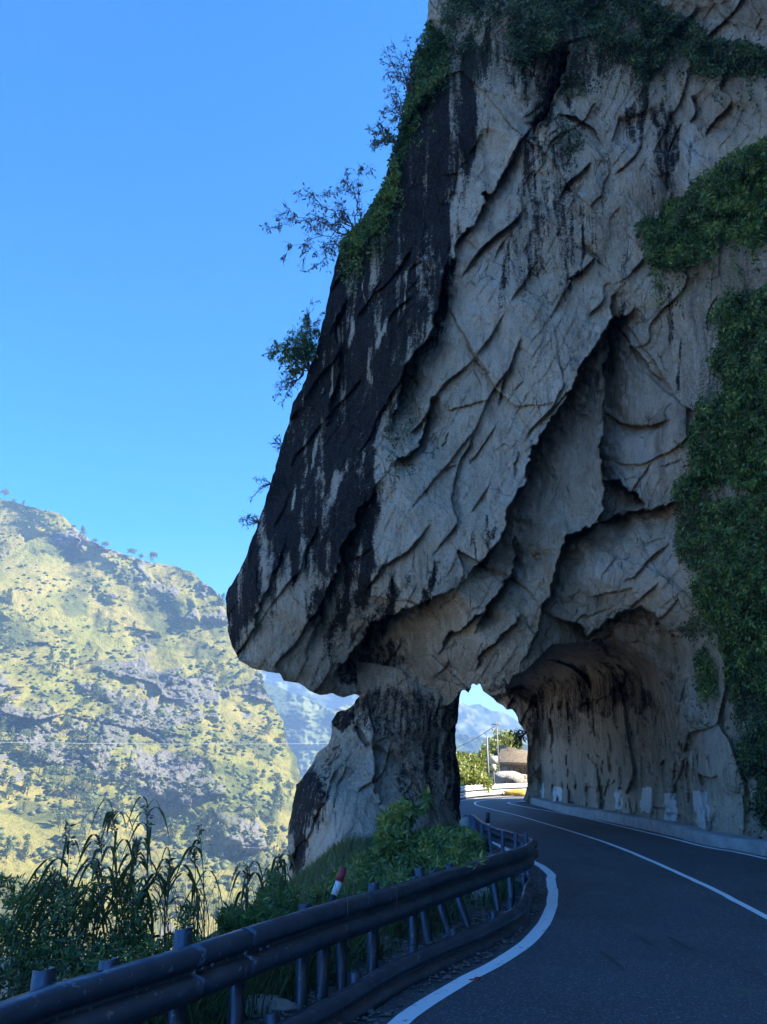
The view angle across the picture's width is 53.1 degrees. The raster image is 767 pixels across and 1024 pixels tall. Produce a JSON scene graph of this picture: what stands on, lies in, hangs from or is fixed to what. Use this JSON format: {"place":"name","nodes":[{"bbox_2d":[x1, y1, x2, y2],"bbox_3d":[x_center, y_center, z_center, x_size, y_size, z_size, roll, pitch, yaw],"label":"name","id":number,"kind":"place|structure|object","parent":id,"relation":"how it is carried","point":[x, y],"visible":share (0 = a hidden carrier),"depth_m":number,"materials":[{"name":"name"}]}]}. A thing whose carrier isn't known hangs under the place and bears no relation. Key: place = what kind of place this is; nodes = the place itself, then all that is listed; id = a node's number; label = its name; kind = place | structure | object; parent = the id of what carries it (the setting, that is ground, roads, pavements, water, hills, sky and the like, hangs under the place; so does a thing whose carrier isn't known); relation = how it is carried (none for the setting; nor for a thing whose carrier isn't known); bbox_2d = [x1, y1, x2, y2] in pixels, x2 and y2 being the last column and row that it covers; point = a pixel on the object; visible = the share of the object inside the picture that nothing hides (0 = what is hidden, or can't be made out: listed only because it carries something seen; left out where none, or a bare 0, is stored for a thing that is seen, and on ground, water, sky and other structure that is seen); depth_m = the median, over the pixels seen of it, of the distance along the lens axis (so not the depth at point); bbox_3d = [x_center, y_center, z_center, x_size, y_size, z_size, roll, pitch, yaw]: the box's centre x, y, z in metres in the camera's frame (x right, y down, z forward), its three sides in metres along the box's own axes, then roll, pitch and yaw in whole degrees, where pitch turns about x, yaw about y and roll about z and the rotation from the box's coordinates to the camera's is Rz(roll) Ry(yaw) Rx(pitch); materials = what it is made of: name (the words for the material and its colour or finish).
{"place":"outdoors","nodes":[
{"label":"outdoors","id":0,"kind":"place"},
{"bbox_2d":[0,498,300,958],"bbox_3d":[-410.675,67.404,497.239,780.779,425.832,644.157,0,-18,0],"label":"mountain","id":1,"kind":"structure","parent":0,"point":[156,659],"depth_m":469.57,"materials":[{"name":"green plant"}]},
{"bbox_2d":[1,767,8,785],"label":"pine tree","id":2,"kind":"object","parent":1,"relation":"on","point":[4,773],"visible":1,"depth_m":355.49,"materials":[{"name":"green plant"}]},
{"bbox_2d":[3,836,15,858],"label":"pine tree","id":3,"kind":"object","parent":1,"relation":"on","point":[10,847],"visible":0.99,"depth_m":308.00,"materials":[{"name":"green plant"}]},
{"bbox_2d":[5,779,15,799],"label":"pine tree","id":4,"kind":"object","parent":1,"relation":"on","point":[10,783],"visible":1,"depth_m":349.44,"materials":[{"name":"green plant"}]},
{"bbox_2d":[22,743,32,760],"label":"pine tree","id":5,"kind":"object","parent":1,"relation":"on","point":[27,754],"visible":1,"depth_m":384.83,"materials":[{"name":"green plant"}]},
{"bbox_2d":[22,771,34,794],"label":"pine tree","id":6,"kind":"object","parent":1,"relation":"on","point":[29,777],"visible":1,"depth_m":359.02,"materials":[{"name":"green plant"}]},
{"bbox_2d":[33,750,49,772],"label":"pine tree","id":7,"kind":"object","parent":1,"relation":"on","point":[41,754],"visible":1,"depth_m":381.91,"materials":[{"name":"green plant"}]},
{"bbox_2d":[47,763,63,787],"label":"pine tree","id":8,"kind":"object","parent":1,"relation":"on","point":[55,769],"visible":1,"depth_m":372.88,"materials":[{"name":"green plant"}]},
{"bbox_2d":[53,803,64,827],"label":"pine tree","id":9,"kind":"object","parent":1,"relation":"on","point":[59,809],"visible":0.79,"depth_m":340.63,"materials":[{"name":"green plant"}]},
{"bbox_2d":[55,832,69,854],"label":"pine tree","id":10,"kind":"object","parent":1,"relation":"on","point":[60,846],"visible":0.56,"depth_m":321.13,"materials":[{"name":"green plant"}]},
{"bbox_2d":[67,776,81,799],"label":"pine tree","id":11,"kind":"object","parent":1,"relation":"on","point":[73,790],"visible":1,"depth_m":368.20,"materials":[{"name":"green plant"}]},
{"bbox_2d":[77,814,89,836],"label":"pine tree","id":12,"kind":"object","parent":1,"relation":"on","point":[83,820],"visible":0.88,"depth_m":341.33,"materials":[{"name":"green plant"}]},
{"bbox_2d":[79,791,93,811],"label":"pine tree","id":13,"kind":"object","parent":1,"relation":"on","point":[85,797],"visible":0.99,"depth_m":358.10,"materials":[{"name":"green plant"}]},
{"bbox_2d":[82,800,96,823],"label":"pine tree","id":14,"kind":"object","parent":1,"relation":"on","point":[89,804],"visible":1,"depth_m":351.44,"materials":[{"name":"green plant"}]},
{"bbox_2d":[84,772,101,786],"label":"pine tree","id":15,"kind":"object","parent":1,"relation":"on","point":[90,777],"visible":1,"depth_m":373.70,"materials":[{"name":"green plant"}]},
{"bbox_2d":[96,807,106,829],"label":"pine tree","id":16,"kind":"object","parent":1,"relation":"on","point":[101,815],"visible":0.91,"depth_m":352.72,"materials":[{"name":"green plant"}]},
{"bbox_2d":[104,834,113,857],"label":"pine tree","id":17,"kind":"object","parent":1,"relation":"on","point":[109,840],"visible":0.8,"depth_m":342.97,"materials":[{"name":"green plant"}]},
{"bbox_2d":[127,774,136,794],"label":"pine tree","id":18,"kind":"object","parent":1,"relation":"on","point":[133,778],"visible":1,"depth_m":383.34,"materials":[{"name":"green plant"}]},
{"bbox_2d":[0,505,289,918],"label":"mountain scrub","id":19,"kind":"object","parent":1,"relation":"on","point":[225,835],"visible":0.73,"depth_m":408.44,"materials":[{"name":"green plant"}]},
{"bbox_2d":[196,769,210,790],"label":"pine tree","id":20,"kind":"object","parent":1,"relation":"on","point":[204,774],"visible":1,"depth_m":391.31,"materials":[{"name":"green plant"}]},
{"bbox_2d":[201,813,210,835],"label":"pine tree","id":21,"kind":"object","parent":1,"relation":"on","point":[206,821],"visible":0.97,"depth_m":378.71,"materials":[{"name":"green plant"}]},
{"bbox_2d":[216,803,228,819],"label":"pine tree","id":22,"kind":"object","parent":1,"relation":"on","point":[222,809],"visible":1,"depth_m":379.77,"materials":[{"name":"green plant"}]},
{"bbox_2d":[234,859,250,883],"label":"pine tree","id":23,"kind":"object","parent":1,"relation":"on","point":[242,864],"visible":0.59,"depth_m":351.70,"materials":[{"name":"green plant"}]},
{"bbox_2d":[243,811,258,832],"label":"pine tree","id":24,"kind":"object","parent":1,"relation":"on","point":[251,814],"visible":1,"depth_m":374.77,"materials":[{"name":"green plant"}]},
{"bbox_2d":[251,854,263,879],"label":"pine tree","id":25,"kind":"object","parent":1,"relation":"on","point":[255,869],"visible":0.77,"depth_m":359.11,"materials":[{"name":"green plant"}]},
{"bbox_2d":[265,825,275,846],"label":"pine tree","id":26,"kind":"object","parent":1,"relation":"on","point":[271,828],"visible":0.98,"depth_m":388.27,"materials":[{"name":"green plant"}]},
{"bbox_2d":[0,742,327,743],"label":"cable","id":27,"kind":"object","parent":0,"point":[118,743],"visible":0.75,"depth_m":233.14,"materials":[{"name":"black metal"}]},
{"bbox_2d":[0,0,517,720],"label":"sky","id":28,"kind":"structure","parent":0,"point":[146,146],"materials":[{"name":"blue"}]},
{"bbox_2d":[0,794,660,1023],"bbox_3d":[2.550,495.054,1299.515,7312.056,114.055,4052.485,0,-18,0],"label":"ground","id":29,"kind":"structure","parent":0,"point":[332,989],"depth_m":9.41,"materials":[{"name":"soil"}]},
{"bbox_2d":[0,866,216,995],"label":"verge bush","id":30,"kind":"object","parent":29,"relation":"on","point":[13,901],"visible":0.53,"depth_m":6.37,"materials":[{"name":"green plant"}]},
{"bbox_2d":[64,831,129,966],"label":"reed plant","id":31,"kind":"object","parent":30,"relation":"on","point":[100,844],"visible":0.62,"depth_m":7.25,"materials":[{"name":"green plant"}]},
{"bbox_2d":[0,914,314,1023],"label":"verge bush","id":32,"kind":"object","parent":29,"relation":"on","point":[11,967],"visible":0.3,"depth_m":5.84,"materials":[{"name":"green plant"}]},
{"bbox_2d":[3,873,92,976],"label":"reed plant","id":33,"kind":"object","parent":32,"relation":"on","point":[53,886],"visible":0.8,"depth_m":6.30,"materials":[{"name":"green plant"}]},
{"bbox_2d":[7,820,111,967],"bbox_3d":[-2.784,3.392,6.632,0.862,1.362,0.694,0,-18,0],"label":"reed plant","id":34,"kind":"object","parent":32,"relation":"on","point":[61,877],"visible":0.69,"depth_m":6.72,"materials":[{"name":"green plant"}]},
{"bbox_2d":[69,799,151,970],"bbox_3d":[-2.385,3.341,6.820,0.712,1.474,0.587,4,-19,-11],"label":"reed plant","id":35,"kind":"object","parent":32,"relation":"on","point":[108,818],"visible":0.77,"depth_m":6.98,"materials":[{"name":"green plant"}]},
{"bbox_2d":[93,836,170,949],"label":"reed plant","id":36,"kind":"object","parent":32,"relation":"on","point":[134,861],"visible":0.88,"depth_m":6.67,"materials":[{"name":"green plant"}]},
{"bbox_2d":[111,796,178,933],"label":"reed plant","id":37,"kind":"object","parent":32,"relation":"on","point":[148,837],"visible":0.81,"depth_m":7.28,"materials":[{"name":"green plant"}]},
{"bbox_2d":[119,847,210,946],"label":"reed plant","id":38,"kind":"object","parent":32,"relation":"on","point":[167,887],"visible":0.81,"depth_m":7.09,"materials":[{"name":"green plant"}]},
{"bbox_2d":[1,951,332,1023],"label":"tall grass","id":39,"kind":"structure","parent":29,"relation":"on","point":[202,1007],"depth_m":6.48,"materials":[{"name":"green plant"}]},
{"bbox_2d":[0,804,412,944],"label":"dry grass","id":40,"kind":"structure","parent":29,"relation":"on","point":[214,929],"depth_m":7.66,"materials":[{"name":"green plant"}]},
{"bbox_2d":[219,861,264,935],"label":"reed plant","id":41,"kind":"object","parent":29,"relation":"on","point":[244,902],"visible":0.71,"depth_m":8.00,"materials":[{"name":"green plant"}]},
{"bbox_2d":[214,867,308,992],"bbox_3d":[-1.333,4.680,8.223,1.035,1.763,3.660,3,-19,-9],"label":"verge bush","id":42,"kind":"object","parent":29,"relation":"on","point":[266,902],"visible":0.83,"depth_m":7.19,"materials":[{"name":"green plant"}]},
{"bbox_2d":[156,845,224,936],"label":"reed plant","id":43,"kind":"object","parent":42,"relation":"on","point":[194,854],"visible":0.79,"depth_m":7.48,"materials":[{"name":"green plant"}]},
{"bbox_2d":[0,814,537,1023],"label":"guardrail","id":44,"kind":"object","parent":29,"relation":"on","point":[179,977],"visible":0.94,"depth_m":6.01,"materials":[{"name":"metal"}]},
{"bbox_2d":[244,994,298,1017],"bbox_3d":[-1.005,4.284,6.594,0.552,0.221,0.331,0,-18,0],"label":"stone","id":45,"kind":"object","parent":29,"relation":"on","point":[281,1004],"visible":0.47,"depth_m":6.52,"materials":[{"name":"grey stone"}]},
{"bbox_2d":[255,848,297,922],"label":"reed plant","id":46,"kind":"object","parent":29,"relation":"on","point":[281,861],"visible":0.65,"depth_m":9.16,"materials":[{"name":"green plant"}]},
{"bbox_2d":[309,866,346,971],"bbox_3d":[-0.594,4.096,7.652,0.075,0.986,0.594,-17,-25,41],"label":"delineator post","id":47,"kind":"object","parent":29,"relation":"on","point":[339,879],"visible":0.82,"depth_m":7.84,"materials":[{"name":"white plastic"}]},
{"bbox_2d":[139,829,520,1023],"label":"verge grass","id":48,"kind":"structure","parent":29,"relation":"on","point":[338,860],"depth_m":9.59,"materials":[{"name":"green plant"}]},
{"bbox_2d":[52,859,143,973],"bbox_3d":[-2.435,3.442,6.525,0.735,0.954,0.546,16,-24,-39],"label":"reed plant","id":49,"kind":"object","parent":48,"relation":"on","point":[96,866],"visible":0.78,"depth_m":6.53,"materials":[{"name":"green plant"}]},
{"bbox_2d":[173,824,216,936],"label":"reed plant","id":50,"kind":"object","parent":48,"relation":"on","point":[194,842],"visible":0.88,"depth_m":8.27,"materials":[{"name":"green plant"}]},
{"bbox_2d":[202,845,544,1023],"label":"gravel","id":51,"kind":"structure","parent":29,"relation":"on","point":[540,894],"depth_m":8.48,"materials":[{"name":"grey gravel"}]},
{"bbox_2d":[283,820,489,910],"bbox_3d":[0.029,6.737,13.677,5.105,2.474,10.124,0,-18,0],"label":"verge bush","id":52,"kind":"object","parent":29,"relation":"on","point":[437,847],"visible":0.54,"depth_m":12.43,"materials":[{"name":"green plant"}]},
{"bbox_2d":[345,785,434,868],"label":"verge bush","id":53,"kind":"object","parent":29,"relation":"on","point":[402,813],"visible":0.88,"depth_m":15.45,"materials":[{"name":"green plant"}]},
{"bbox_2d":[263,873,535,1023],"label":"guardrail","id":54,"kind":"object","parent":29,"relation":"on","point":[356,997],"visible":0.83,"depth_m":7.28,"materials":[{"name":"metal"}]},
{"bbox_2d":[313,885,501,986],"bbox_3d":[0.600,5.596,10.351,1.063,1.037,7.083,-9,-21,26],"label":"verge bush","id":55,"kind":"object","parent":29,"relation":"on","point":[333,970],"visible":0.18,"depth_m":9.35,"materials":[{"name":"green plant"}]},
{"bbox_2d":[456,751,471,766],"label":"bright bush","id":56,"kind":"object","parent":29,"relation":"on","point":[461,758],"visible":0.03,"depth_m":62.52,"materials":[{"name":"green plant"}]},
{"bbox_2d":[459,766,484,792],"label":"bright bush","id":57,"kind":"object","parent":29,"relation":"on","point":[464,773],"visible":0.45,"depth_m":55.78,"materials":[{"name":"green plant"}]},
{"bbox_2d":[460,763,485,774],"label":"bright bush","id":58,"kind":"object","parent":29,"relation":"on","point":[471,767],"visible":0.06,"depth_m":58.76,"materials":[{"name":"green plant"}]},
{"bbox_2d":[466,770,493,793],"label":"bright bush","id":59,"kind":"object","parent":29,"relation":"on","point":[487,781],"visible":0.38,"depth_m":56.04,"materials":[{"name":"green plant"}]},
{"bbox_2d":[470,755,489,774],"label":"bright bush","id":60,"kind":"object","parent":29,"relation":"on","point":[477,760],"visible":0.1,"depth_m":64.21,"materials":[{"name":"green plant"}]},
{"bbox_2d":[471,887,490,903],"bbox_3d":[1.492,5.904,11.776,0.313,0.294,0.258,0,-18,0],"label":"stone","id":61,"kind":"object","parent":29,"relation":"on","point":[480,893],"visible":0.36,"depth_m":11.69,"materials":[{"name":"grey stone"}]},
{"bbox_2d":[474,749,497,778],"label":"bright bush","id":62,"kind":"object","parent":29,"relation":"on","point":[484,756],"visible":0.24,"depth_m":70.13,"materials":[{"name":"green plant"}]},
{"bbox_2d":[480,737,503,772],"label":"bright bush","id":63,"kind":"object","parent":29,"relation":"on","point":[493,748],"visible":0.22,"depth_m":79.96,"materials":[{"name":"green plant"}]},
{"bbox_2d":[460,783,526,798],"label":"guardrail","id":64,"kind":"object","parent":29,"relation":"on","point":[475,787],"visible":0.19,"depth_m":55.74,"materials":[{"name":"grey metal"}]},
{"bbox_2d":[489,754,497,789],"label":"road sign","id":65,"kind":"object","parent":29,"relation":"on","point":[493,760],"visible":0.71,"depth_m":62.63,"materials":[{"name":"white metal"}]},
{"bbox_2d":[226,0,766,879],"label":"rock cliff","id":66,"kind":"structure","parent":29,"relation":"on","point":[518,340],"depth_m":26.31,"materials":[{"name":"grey stone"}]},
{"bbox_2d":[237,511,259,530],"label":"cliff twig","id":67,"kind":"object","parent":66,"relation":"attached to","point":[255,521],"visible":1,"depth_m":26.99,"materials":[{"name":"green plant"}]},
{"bbox_2d":[248,476,273,502],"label":"cliff twig","id":68,"kind":"object","parent":66,"relation":"attached to","point":[265,485],"visible":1,"depth_m":27.19,"materials":[{"name":"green plant"}]},
{"bbox_2d":[268,434,287,451],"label":"cliff twig","id":69,"kind":"object","parent":66,"relation":"attached to","point":[281,444],"visible":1,"depth_m":27.41,"materials":[{"name":"green plant"}]},
{"bbox_2d":[262,309,324,381],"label":"cliff shrub","id":70,"kind":"object","parent":66,"relation":"attached to","point":[298,350],"visible":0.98,"depth_m":28.54,"materials":[{"name":"green plant"}]},
{"bbox_2d":[272,300,324,408],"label":"cliff shrub","id":71,"kind":"object","parent":66,"relation":"attached to","point":[291,385],"visible":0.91,"depth_m":28.07,"materials":[{"name":"green plant"}]},
{"bbox_2d":[259,163,375,272],"bbox_3d":[-2.678,-11.636,30.576,4.829,5.632,1.988,0,-18,0],"label":"shrub","id":72,"kind":"object","parent":66,"relation":"attached to","point":[341,217],"visible":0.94,"depth_m":30.57,"materials":[{"name":"green plant"}]},
{"bbox_2d":[337,155,406,292],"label":"cliff shrub","id":73,"kind":"object","parent":66,"relation":"attached to","point":[356,237],"visible":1,"depth_m":29.74,"materials":[{"name":"green plant"}]},
{"bbox_2d":[365,119,396,152],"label":"cliff shrub","id":74,"kind":"object","parent":66,"relation":"attached to","point":[387,138],"visible":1,"depth_m":31.01,"materials":[{"name":"green plant"}]},
{"bbox_2d":[378,72,403,130],"bbox_3d":[0.310,-16.845,31.726,1.182,3.353,1.421,0,-18,0],"label":"bare tree","id":75,"kind":"object","parent":66,"relation":"attached to","point":[394,97],"visible":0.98,"depth_m":31.56,"materials":[{"name":"green plant"}]},
{"bbox_2d":[379,33,424,96],"bbox_3d":[0.740,-18.809,32.154,1.960,3.305,1.515,-10,-21,27],"label":"bare tree","id":76,"kind":"object","parent":66,"relation":"attached to","point":[406,83],"visible":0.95,"depth_m":32.06,"materials":[{"name":"green plant"}]},
{"bbox_2d":[384,397,422,497],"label":"cliff shrub","id":77,"kind":"object","parent":66,"relation":"attached to","point":[409,419],"visible":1,"depth_m":25.93,"materials":[{"name":"green plant"}]},
{"bbox_2d":[386,20,453,186],"bbox_3d":[1.463,-17.046,31.543,3.092,8.514,1.363,-8,-20,23],"label":"cliff shrub","id":78,"kind":"object","parent":66,"relation":"attached to","point":[431,68],"visible":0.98,"depth_m":31.50,"materials":[{"name":"green plant"}]},
{"bbox_2d":[509,724,529,748],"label":"hanging twig","id":79,"kind":"object","parent":66,"relation":"hanging from","point":[518,737],"visible":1,"depth_m":44.25,"materials":[{"name":"green plant"}]},
{"bbox_2d":[436,0,614,95],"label":"hanging ivy","id":80,"kind":"object","parent":66,"relation":"hanging from","point":[555,12],"visible":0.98,"depth_m":30.68,"materials":[{"name":"green plant"}]},
{"bbox_2d":[540,69,601,192],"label":"hanging ivy","id":81,"kind":"object","parent":66,"relation":"attached to","point":[566,75],"visible":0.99,"depth_m":28.92,"materials":[{"name":"green plant"}]},
{"bbox_2d":[575,0,766,114],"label":"hanging ivy","id":82,"kind":"object","parent":66,"relation":"hanging from","point":[658,19],"visible":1,"depth_m":29.14,"materials":[{"name":"green plant"}]},
{"bbox_2d":[673,617,711,647],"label":"cliff shrub","id":83,"kind":"object","parent":66,"relation":"attached to","point":[689,629],"visible":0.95,"depth_m":23.44,"materials":[{"name":"green plant"}]},
{"bbox_2d":[633,135,766,312],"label":"cliff shrub","id":84,"kind":"object","parent":66,"relation":"attached to","point":[703,251],"visible":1,"depth_m":25.27,"materials":[{"name":"green plant"}]},
{"bbox_2d":[691,645,719,730],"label":"cliff shrub","id":85,"kind":"object","parent":66,"relation":"attached to","point":[710,674],"visible":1,"depth_m":22.87,"materials":[{"name":"green plant"}]},
{"bbox_2d":[670,279,766,535],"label":"hanging ivy","id":86,"kind":"object","parent":66,"relation":"hanging from","point":[754,482],"visible":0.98,"depth_m":22.62,"materials":[{"name":"green plant"}]},
{"bbox_2d":[672,493,766,714],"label":"hanging ivy","id":87,"kind":"object","parent":66,"relation":"hanging from","point":[740,630],"visible":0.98,"depth_m":21.29,"materials":[{"name":"green plant"}]},
{"bbox_2d":[724,663,766,838],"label":"hanging ivy","id":88,"kind":"object","parent":66,"relation":"hanging from","point":[748,748],"visible":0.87,"depth_m":20.00,"materials":[{"name":"green plant"}]},
{"bbox_2d":[488,728,518,747],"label":"bright bush","id":89,"kind":"object","parent":29,"relation":"on","point":[505,738],"visible":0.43,"depth_m":85.75,"materials":[{"name":"green plant"}]},
{"bbox_2d":[490,771,523,788],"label":"boulder","id":90,"kind":"object","parent":29,"relation":"on","point":[504,777],"visible":0.62,"depth_m":65.55,"materials":[{"name":"grey stone"}]},
{"bbox_2d":[498,745,527,774],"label":"building","id":91,"kind":"structure","parent":29,"relation":"on","point":[512,759],"depth_m":74.56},
{"bbox_2d":[504,789,525,795],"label":"painted kerb stone","id":92,"kind":"object","parent":29,"relation":"on","point":[517,792],"visible":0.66,"depth_m":57.91,"materials":[{"name":"yellow paint"}]},
{"bbox_2d":[530,798,766,856],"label":"kerb","id":93,"kind":"structure","parent":29,"relation":"on","point":[719,839],"depth_m":24.19,"materials":[{"name":"concrete"}]},
{"bbox_2d":[260,670,527,744],"bbox_3d":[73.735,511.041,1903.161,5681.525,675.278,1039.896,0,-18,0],"label":"distant hills","id":94,"kind":"structure","parent":0,"point":[476,720],"depth_m":1644.34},
{"bbox_2d":[263,683,527,794],"bbox_3d":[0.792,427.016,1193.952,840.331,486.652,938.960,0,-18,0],"label":"wooded hill","id":95,"kind":"structure","parent":0,"point":[305,719],"depth_m":1094.24,"materials":[{"name":"green plant"}]},
{"bbox_2d":[356,796,766,1023],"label":"road","id":96,"kind":"structure","parent":0,"point":[579,978],"depth_m":9.18,"materials":[{"name":"grey asphalt"}]},
{"bbox_2d":[388,796,557,1023],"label":"road marking","id":97,"kind":"object","parent":96,"relation":"on","point":[410,1014],"visible":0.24,"depth_m":8.19,"materials":[{"name":"paint"}]},
{"bbox_2d":[600,951,624,969],"bbox_3d":[2.467,4.832,8.271,0.066,0.003,0.890,0,-18,0],"label":"tyre mark","id":98,"kind":"object","parent":96,"relation":"on","point":[611,959],"visible":1,"depth_m":8.25,"materials":[{"name":"rubber"}]},
{"bbox_2d":[474,797,766,918],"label":"road marking","id":99,"kind":"object","parent":96,"relation":"on","point":[748,907],"visible":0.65,"depth_m":14.88,"materials":[{"name":"paint"}]},
{"bbox_2d":[507,801,766,858],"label":"road marking","id":100,"kind":"object","parent":96,"relation":"on","point":[654,834],"visible":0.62,"depth_m":23.16,"materials":[{"name":"paint"}]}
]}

